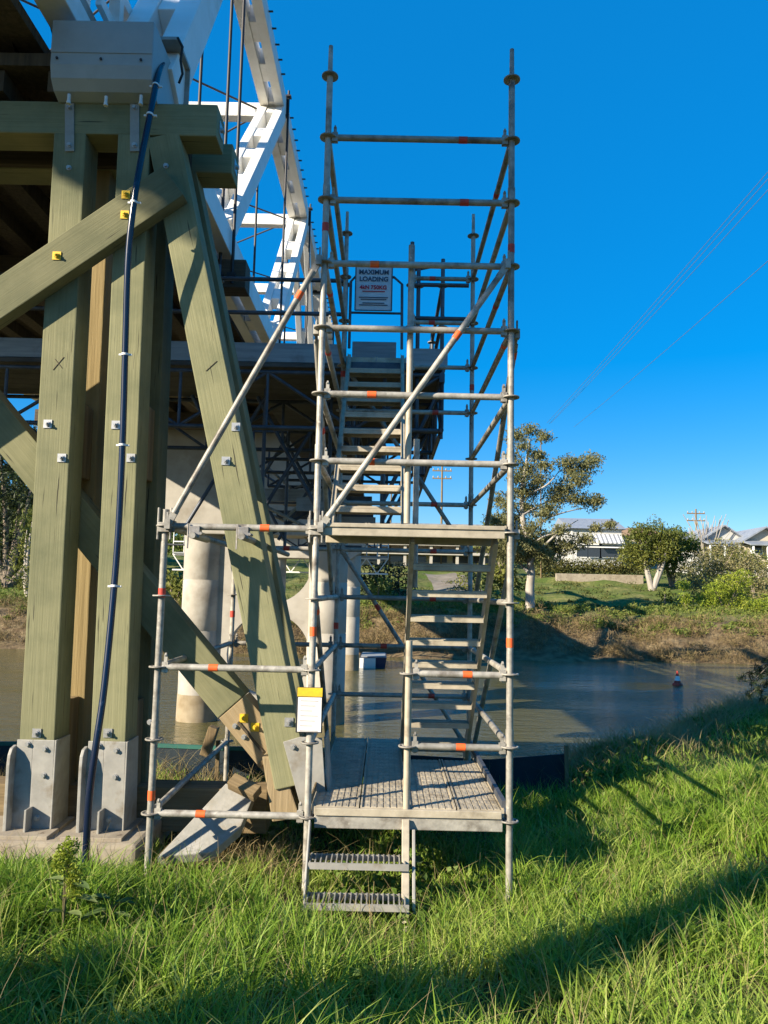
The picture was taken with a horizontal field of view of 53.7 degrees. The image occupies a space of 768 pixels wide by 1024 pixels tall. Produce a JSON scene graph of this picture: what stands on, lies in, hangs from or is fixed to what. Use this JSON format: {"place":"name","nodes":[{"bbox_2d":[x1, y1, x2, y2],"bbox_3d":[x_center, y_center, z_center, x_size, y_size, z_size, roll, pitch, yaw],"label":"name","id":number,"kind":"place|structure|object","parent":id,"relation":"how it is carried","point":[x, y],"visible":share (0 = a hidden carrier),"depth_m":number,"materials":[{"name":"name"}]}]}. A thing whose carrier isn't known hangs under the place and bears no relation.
{"place":"outdoors","nodes":[
{"label":"outdoors","id":0,"kind":"place"},
{"bbox_2d":[0,734,265,781],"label":"dry grass","id":1,"kind":"structure","parent":0,"point":[179,774],"depth_m":8.15,"materials":[{"name":"plant"}]},
{"bbox_2d":[200,725,219,756],"bbox_3d":[-1.894,2.486,8.242,0.178,0.324,0.140,1,-6,0],"label":"timber stub","id":2,"kind":"object","parent":1,"relation":"on","point":[209,741],"visible":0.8,"depth_m":8.18,"materials":[{"name":"brown wood"}]},
{"bbox_2d":[124,821,336,881],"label":"dry grass","id":3,"kind":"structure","parent":0,"point":[259,847],"depth_m":5.75,"materials":[{"name":"beige plant"}]},
{"bbox_2d":[0,649,767,759],"bbox_3d":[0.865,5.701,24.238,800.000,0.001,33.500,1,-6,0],"label":"water","id":4,"kind":"structure","parent":0,"point":[552,701],"depth_m":22.39,"materials":[{"name":"grey liquid"}]},
{"bbox_2d":[274,538,366,670],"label":"bridge pier","id":5,"kind":"structure","parent":4,"relation":"in","point":[352,628],"depth_m":30.21,"materials":[{"name":"concrete"}]},
{"bbox_2d":[359,652,386,667],"bbox_3d":[-0.452,6.403,32.600,1.110,0.620,3.000,1,-6,0],"label":"boat","id":6,"kind":"object","parent":4,"relation":"on","point":[372,660],"visible":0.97,"depth_m":31.18,"materials":[{"name":"blue paint"}]},
{"bbox_2d":[672,671,682,685],"bbox_3d":[10.591,6.031,27.385,0.360,0.580,0.354,1,-6,0],"label":"buoy","id":7,"kind":"object","parent":4,"relation":"on","point":[677,681],"visible":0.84,"depth_m":27.31,"materials":[{"name":"white paint"}]},
{"bbox_2d":[0,555,767,1023],"bbox_3d":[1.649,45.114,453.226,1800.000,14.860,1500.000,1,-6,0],"label":"ground","id":8,"kind":"structure","parent":0,"point":[550,653],"depth_m":37.72,"materials":[{"name":"brown soil"}]},
{"bbox_2d":[0,425,37,586],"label":"casuarina tree","id":9,"kind":"object","parent":8,"relation":"on","point":[6,524],"visible":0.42,"depth_m":51.36,"materials":[{"name":"green plant"}]},
{"bbox_2d":[6,504,32,595],"bbox_3d":[-21.387,2.354,45.432,2.287,5.771,2.318,6,-8,-39],"label":"casuarina tree","id":10,"kind":"object","parent":8,"relation":"on","point":[25,550],"visible":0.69,"depth_m":45.27,"materials":[{"name":"green plant"}]},
{"bbox_2d":[46,836,98,945],"bbox_3d":[-1.694,2.022,4.048,0.332,0.577,0.202,-3,-8,36],"label":"broadleaf weed","id":11,"kind":"object","parent":8,"relation":"on","point":[70,883],"visible":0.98,"depth_m":4.05,"materials":[{"name":"green plant"}]},
{"bbox_2d":[78,893,135,939],"bbox_3d":[-1.498,2.216,4.128,0.272,0.239,0.171,1,-6,0],"label":"broadleaf weed","id":12,"kind":"object","parent":8,"relation":"on","point":[97,911],"visible":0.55,"depth_m":4.14,"materials":[{"name":"green plant"}]},
{"bbox_2d":[0,101,331,872],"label":"timber trestle","id":13,"kind":"object","parent":8,"relation":"on","point":[66,457],"visible":0.95,"depth_m":6.03,"materials":[{"name":"wood"}]},
{"bbox_2d":[82,62,164,862],"bbox_3d":[-1.941,-0.740,5.782,0.216,6.313,0.711,1,-6,0],"label":"conduit pipe","id":14,"kind":"object","parent":13,"relation":"attached to","point":[149,115],"visible":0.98,"depth_m":5.72,"materials":[{"name":"black"}]},
{"bbox_2d":[0,0,333,430],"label":"timber truss bridge","id":15,"kind":"structure","parent":13,"relation":"on","point":[121,52],"depth_m":9.31,"materials":[{"name":"white paint"}]},
{"bbox_2d":[0,0,95,100],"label":"approach span","id":16,"kind":"object","parent":15,"relation":"on","point":[19,33],"visible":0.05,"depth_m":6.22,"materials":[{"name":"white paint"}]},
{"bbox_2d":[0,241,468,547],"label":"hanging scaffold","id":17,"kind":"object","parent":15,"relation":"hanging from","point":[283,386],"visible":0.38,"depth_m":9.18,"materials":[{"name":"metal"}]},
{"bbox_2d":[166,570,182,607],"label":"green bush","id":18,"kind":"object","parent":8,"relation":"on","point":[172,587],"visible":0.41,"depth_m":42.16,"materials":[{"name":"green plant"}]},
{"bbox_2d":[158,784,253,863],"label":"concrete slab","id":19,"kind":"structure","parent":8,"relation":"on","point":[217,835],"depth_m":5.60,"materials":[{"name":"grey concrete"}]},
{"bbox_2d":[227,773,261,801],"bbox_3d":[-1.049,2.070,5.706,0.243,0.080,0.100,16,34,24],"label":"timber offcut","id":20,"kind":"object","parent":19,"relation":"on","point":[245,787],"visible":1,"depth_m":5.67,"materials":[{"name":"beige wood"}]},
{"bbox_2d":[165,430,358,725],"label":"bridge pier","id":21,"kind":"structure","parent":8,"relation":"on","point":[207,581],"depth_m":17.99,"materials":[{"name":"concrete"}]},
{"bbox_2d":[267,819,287,843],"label":"broadleaf weed","id":22,"kind":"object","parent":8,"relation":"on","point":[275,827],"visible":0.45,"depth_m":6.39,"materials":[{"name":"green plant"}]},
{"bbox_2d":[172,532,388,574],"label":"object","id":23,"kind":"object","parent":8,"relation":"on","point":[386,558],"visible":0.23,"depth_m":32.38,"materials":[{"name":"white paint"}]},
{"bbox_2d":[0,740,568,793],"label":"silt fence","id":24,"kind":"object","parent":8,"relation":"on","point":[529,774],"visible":0.27,"depth_m":8.39,"materials":[{"name":"fabric"}]},
{"bbox_2d":[281,820,303,838],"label":"broadleaf weed","id":25,"kind":"object","parent":8,"relation":"on","point":[287,822],"visible":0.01,"depth_m":6.55,"materials":[{"name":"green plant"}]},
{"bbox_2d":[141,45,519,933],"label":"scaffold tower","id":26,"kind":"structure","parent":8,"relation":"on","point":[465,793],"depth_m":5.71,"materials":[{"name":"metal"}]},
{"bbox_2d":[295,687,322,732],"bbox_3d":[-0.520,1.381,5.292,0.184,0.310,0.018,1,-6,0],"label":"scaffold tag","id":27,"kind":"object","parent":26,"relation":"attached to","point":[309,707],"visible":1,"depth_m":5.29,"materials":[{"name":"white plastic"}]},
{"bbox_2d":[348,276,403,349],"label":"gate","id":28,"kind":"structure","parent":26,"relation":"attached to","point":[387,313],"depth_m":8.47,"materials":[{"name":"metal"}]},
{"bbox_2d":[354,267,392,310],"bbox_3d":[-0.115,-2.487,8.468,0.421,0.508,0.023,1,-6,0],"label":"loading sign","id":29,"kind":"object","parent":28,"relation":"attached to","point":[373,289],"visible":0.99,"depth_m":8.46,"materials":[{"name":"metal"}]},
{"bbox_2d":[0,458,667,571],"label":"treeline","id":30,"kind":"object","parent":8,"relation":"on","point":[179,537],"visible":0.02,"depth_m":79.65,"materials":[{"name":"green plant"}]},
{"bbox_2d":[360,559,396,601],"bbox_3d":[-0.785,4.250,46.049,2.632,2.896,2.811,-4,-8,41],"label":"tree","id":31,"kind":"object","parent":8,"relation":"on","point":[376,568],"visible":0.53,"depth_m":46.10,"materials":[{"name":"green plant"}]},
{"bbox_2d":[361,576,400,605],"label":"green bush","id":32,"kind":"object","parent":8,"relation":"on","point":[378,591],"visible":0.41,"depth_m":44.81,"materials":[{"name":"green plant"}]},
{"bbox_2d":[0,592,767,664],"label":"undergrowth","id":33,"kind":"object","parent":8,"relation":"on","point":[616,649],"visible":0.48,"depth_m":39.03,"materials":[{"name":"plant"}]},
{"bbox_2d":[0,589,767,639],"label":"ground cover","id":34,"kind":"object","parent":8,"relation":"on","point":[631,608],"visible":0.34,"depth_m":43.20,"materials":[{"name":"plant"}]},
{"bbox_2d":[0,570,767,610],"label":"ground cover","id":35,"kind":"object","parent":8,"relation":"on","point":[569,588],"visible":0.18,"depth_m":53.88,"materials":[{"name":"green plant"}]},
{"bbox_2d":[389,494,391,564],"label":"utility pole","id":36,"kind":"object","parent":8,"relation":"on","point":[390,522],"depth_m":77.49,"materials":[{"name":"brown wood"}]},
{"bbox_2d":[378,559,417,595],"bbox_3d":[0.928,4.432,49.962,2.898,2.800,2.062,0,-6,11],"label":"green bush","id":37,"kind":"object","parent":8,"relation":"on","point":[397,584],"visible":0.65,"depth_m":49.92,"materials":[{"name":"green plant"}]},
{"bbox_2d":[400,855,431,880],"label":"broadleaf weed","id":38,"kind":"object","parent":8,"relation":"on","point":[418,859],"visible":0.59,"depth_m":5.66,"materials":[{"name":"green plant"}]},
{"bbox_2d":[414,601,440,607],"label":"green bush","id":39,"kind":"object","parent":8,"relation":"on","point":[425,603],"visible":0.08,"depth_m":44.26,"materials":[{"name":"green plant"}]},
{"bbox_2d":[359,522,520,566],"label":"club building","id":40,"kind":"structure","parent":8,"relation":"on","point":[435,558],"depth_m":77.26,"materials":[{"name":"white glass"}]},
{"bbox_2d":[369,554,384,561],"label":"window","id":41,"kind":"structure","parent":40,"relation":"in","point":[370,560],"depth_m":77.29,"materials":[{"name":"grey glass"}]},
{"bbox_2d":[390,555,402,562],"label":"window","id":42,"kind":"structure","parent":40,"relation":"in","point":[393,558],"depth_m":77.29,"materials":[{"name":"grey glass"}]},
{"bbox_2d":[418,555,426,562],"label":"window","id":43,"kind":"structure","parent":40,"relation":"in","point":[421,558],"depth_m":77.28,"materials":[{"name":"grey glass"}]},
{"bbox_2d":[432,556,447,563],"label":"window","id":44,"kind":"structure","parent":40,"relation":"in","point":[436,559],"depth_m":77.28,"materials":[{"name":"grey glass"}]},
{"bbox_2d":[452,556,467,563],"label":"window","id":45,"kind":"structure","parent":40,"relation":"in","point":[462,559],"depth_m":77.28,"materials":[{"name":"grey glass"}]},
{"bbox_2d":[473,552,488,563],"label":"window","id":46,"kind":"structure","parent":40,"relation":"in","point":[475,559],"depth_m":77.26,"materials":[{"name":"black glass"}]},
{"bbox_2d":[432,467,451,563],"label":"utility pole","id":47,"kind":"object","parent":8,"relation":"on","point":[442,478],"visible":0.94,"depth_m":78.16,"materials":[{"name":"wood"}]},
{"bbox_2d":[156,684,767,803],"bbox_3d":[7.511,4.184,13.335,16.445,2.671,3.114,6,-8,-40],"label":"grass","id":48,"kind":"structure","parent":8,"relation":"on","point":[679,728],"depth_m":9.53,"materials":[{"name":"green plant"}]},
{"bbox_2d":[447,562,491,596],"bbox_3d":[5.795,4.508,50.215,3.637,2.390,2.151,1,-6,0],"label":"green bush","id":49,"kind":"object","parent":8,"relation":"on","point":[465,586],"visible":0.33,"depth_m":50.10,"materials":[{"name":"green plant"}]},
{"bbox_2d":[473,511,506,569],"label":"broadleaf tree","id":50,"kind":"object","parent":8,"relation":"on","point":[486,548],"visible":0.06,"depth_m":65.25,"materials":[{"name":"green plant"}]},
{"bbox_2d":[480,590,501,607],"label":"green bush","id":51,"kind":"object","parent":8,"relation":"on","point":[493,598],"visible":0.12,"depth_m":45.30,"materials":[{"name":"green plant"}]},
{"bbox_2d":[480,560,526,594],"bbox_3d":[7.272,4.154,46.142,3.395,3.081,2.165,3,-6,-18],"label":"green bush","id":52,"kind":"object","parent":8,"relation":"on","point":[499,575],"visible":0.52,"depth_m":45.99,"materials":[{"name":"green plant"}]},
{"bbox_2d":[540,443,541,577],"bbox_3d":[13.207,-0.505,63.849,0.111,12.499,0.111,-1,-7,23],"label":"utility pole","id":53,"kind":"object","parent":8,"relation":"on","point":[541,527],"visible":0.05,"depth_m":63.58,"materials":[{"name":"brown wood"}]},
{"bbox_2d":[574,261,767,426],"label":"power line","id":54,"kind":"object","parent":53,"relation":"attached to","point":[681,336],"visible":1,"depth_m":36.22,"materials":[{"name":"grey metal"}]},
{"bbox_2d":[475,422,619,611],"bbox_3d":[9.309,0.284,44.075,8.187,11.158,4.317,1,-6,0],"label":"gum tree","id":55,"kind":"object","parent":8,"relation":"on","point":[530,550],"visible":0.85,"depth_m":43.85,"materials":[{"name":"green plant"}]},
{"bbox_2d":[549,882,588,896],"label":"broadleaf weed","id":56,"kind":"object","parent":8,"relation":"on","point":[577,889],"visible":0.23,"depth_m":5.25,"materials":[{"name":"green plant"}]},
{"bbox_2d":[553,518,625,568],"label":"house","id":57,"kind":"structure","parent":8,"relation":"on","point":[610,544],"depth_m":81.42,"materials":[{"name":"white paint"}]},
{"bbox_2d":[575,544,588,557],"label":"window","id":58,"kind":"structure","parent":57,"relation":"in","point":[582,553],"depth_m":81.34,"materials":[{"name":"grey glass"}]},
{"bbox_2d":[588,544,600,557],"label":"window","id":59,"kind":"structure","parent":57,"relation":"in","point":[592,552],"depth_m":81.34,"materials":[{"name":"grey glass"}]},
{"bbox_2d":[599,544,622,557],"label":"window","id":60,"kind":"structure","parent":57,"relation":"in","point":[604,552],"depth_m":81.34,"materials":[{"name":"grey glass"}]},
{"bbox_2d":[534,556,651,577],"bbox_3d":[17.530,4.792,64.362,10.644,2.194,2.975,1,-6,0],"label":"hedge","id":61,"kind":"object","parent":8,"relation":"on","point":[594,568],"visible":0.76,"depth_m":63.92,"materials":[{"name":"green plant"}]},
{"bbox_2d":[555,573,642,583],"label":"retaining wall","id":62,"kind":"structure","parent":8,"relation":"on","point":[626,579],"depth_m":61.61,"materials":[{"name":"concrete"}]},
{"bbox_2d":[622,528,656,568],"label":"house","id":63,"kind":"structure","parent":8,"relation":"on","point":[624,535],"depth_m":89.57,"materials":[{"name":"tile"}]},
{"bbox_2d":[614,514,686,590],"bbox_3d":[20.262,3.118,57.724,5.322,6.021,3.124,1,-6,0],"label":"broadleaf tree","id":64,"kind":"object","parent":8,"relation":"on","point":[658,543],"visible":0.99,"depth_m":57.21,"materials":[{"name":"green plant"}]},
{"bbox_2d":[647,588,681,606],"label":"green bush","id":65,"kind":"object","parent":8,"relation":"on","point":[665,598],"visible":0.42,"depth_m":47.84,"materials":[{"name":"green plant"}]},
{"bbox_2d":[654,524,702,586],"bbox_3d":[23.110,3.443,59.365,4.338,4.916,3.187,7,-8,-43],"label":"broadleaf tree","id":66,"kind":"object","parent":8,"relation":"on","point":[689,543],"visible":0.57,"depth_m":58.89,"materials":[{"name":"green plant"}]},
{"bbox_2d":[675,580,696,611],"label":"vine bush","id":67,"kind":"object","parent":8,"relation":"on","point":[684,595],"visible":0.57,"depth_m":46.78,"materials":[{"name":"green plant"}]},
{"bbox_2d":[687,509,704,529],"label":"utility pole","id":68,"kind":"object","parent":8,"relation":"on","point":[695,513],"visible":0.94,"depth_m":83.76,"materials":[{"name":"wood"}]},
{"bbox_2d":[683,514,730,559],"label":"bare tree","id":69,"kind":"object","parent":8,"relation":"on","point":[703,534],"visible":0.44,"depth_m":71.50,"materials":[{"name":"grey plant"}]},
{"bbox_2d":[669,525,748,575],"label":"house","id":70,"kind":"structure","parent":8,"relation":"on","point":[732,535],"depth_m":71.55,"materials":[{"name":"white paint"}]},
{"bbox_2d":[672,537,759,598],"bbox_3d":[22.803,3.971,52.192,5.877,4.598,2.972,1,-6,0],"label":"dry shrub","id":71,"kind":"object","parent":8,"relation":"on","point":[715,568],"visible":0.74,"depth_m":52.07,"materials":[{"name":"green plant"}]},
{"bbox_2d":[682,547,767,588],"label":"green bush","id":72,"kind":"object","parent":8,"relation":"on","point":[753,554],"visible":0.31,"depth_m":58.08,"materials":[{"name":"green plant"}]},
{"bbox_2d":[693,568,757,610],"bbox_3d":[21.457,5.310,47.154,4.292,3.693,2.593,1,-6,0],"label":"vine bush","id":73,"kind":"object","parent":8,"relation":"on","point":[729,595],"visible":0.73,"depth_m":47.02,"materials":[{"name":"green plant"}]},
{"bbox_2d":[729,526,767,577],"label":"house","id":74,"kind":"structure","parent":8,"relation":"on","point":[755,538],"depth_m":69.44,"materials":[{"name":"white paint"}]},
{"bbox_2d":[750,545,762,553],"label":"window","id":75,"kind":"structure","parent":74,"relation":"in","point":[757,547],"depth_m":69.35,"materials":[{"name":"glass"}]},
{"bbox_2d":[734,554,767,599],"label":"dry shrub","id":76,"kind":"object","parent":8,"relation":"on","point":[758,584],"visible":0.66,"depth_m":51.21,"materials":[{"name":"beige plant"}]},
{"bbox_2d":[736,643,767,704],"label":"bush","id":77,"kind":"object","parent":8,"relation":"on","point":[759,671],"visible":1,"depth_m":8.54,"materials":[{"name":"green plant"}]},
{"bbox_2d":[747,592,767,611],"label":"vine bush","id":78,"kind":"object","parent":8,"relation":"on","point":[757,601],"visible":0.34,"depth_m":46.36,"materials":[{"name":"green plant"}]},
{"bbox_2d":[0,705,767,1023],"bbox_3d":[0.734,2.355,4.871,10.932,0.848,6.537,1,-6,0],"label":"grass","id":79,"kind":"structure","parent":0,"point":[744,951],"depth_m":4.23,"materials":[{"name":"green plant"}]},
{"bbox_2d":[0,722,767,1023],"bbox_3d":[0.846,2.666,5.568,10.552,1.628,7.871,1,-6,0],"label":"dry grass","id":80,"kind":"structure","parent":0,"point":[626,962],"depth_m":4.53,"materials":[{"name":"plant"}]},
{"bbox_2d":[3,0,767,538],"label":"sky","id":81,"kind":"structure","parent":0,"point":[641,126],"materials":[{"name":"blue"}]},
{"bbox_2d":[423,573,481,601],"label":"path","id":82,"kind":"structure","parent":0,"point":[439,581],"depth_m":60.06,"materials":[{"name":"grey concrete"}]},
{"bbox_2d":[547,172,767,422],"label":"power line","id":83,"kind":"object","parent":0,"point":[671,283],"visible":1,"depth_m":36.38,"materials":[{"name":"grey metal"}]},
{"bbox_2d":[549,179,767,423],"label":"power line","id":84,"kind":"object","parent":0,"point":[671,288],"visible":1,"depth_m":36.37,"materials":[{"name":"grey metal"}]},
{"bbox_2d":[551,190,767,422],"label":"power line","id":85,"kind":"object","parent":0,"point":[672,294],"visible":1,"depth_m":36.07,"materials":[{"name":"grey metal"}]}
]}

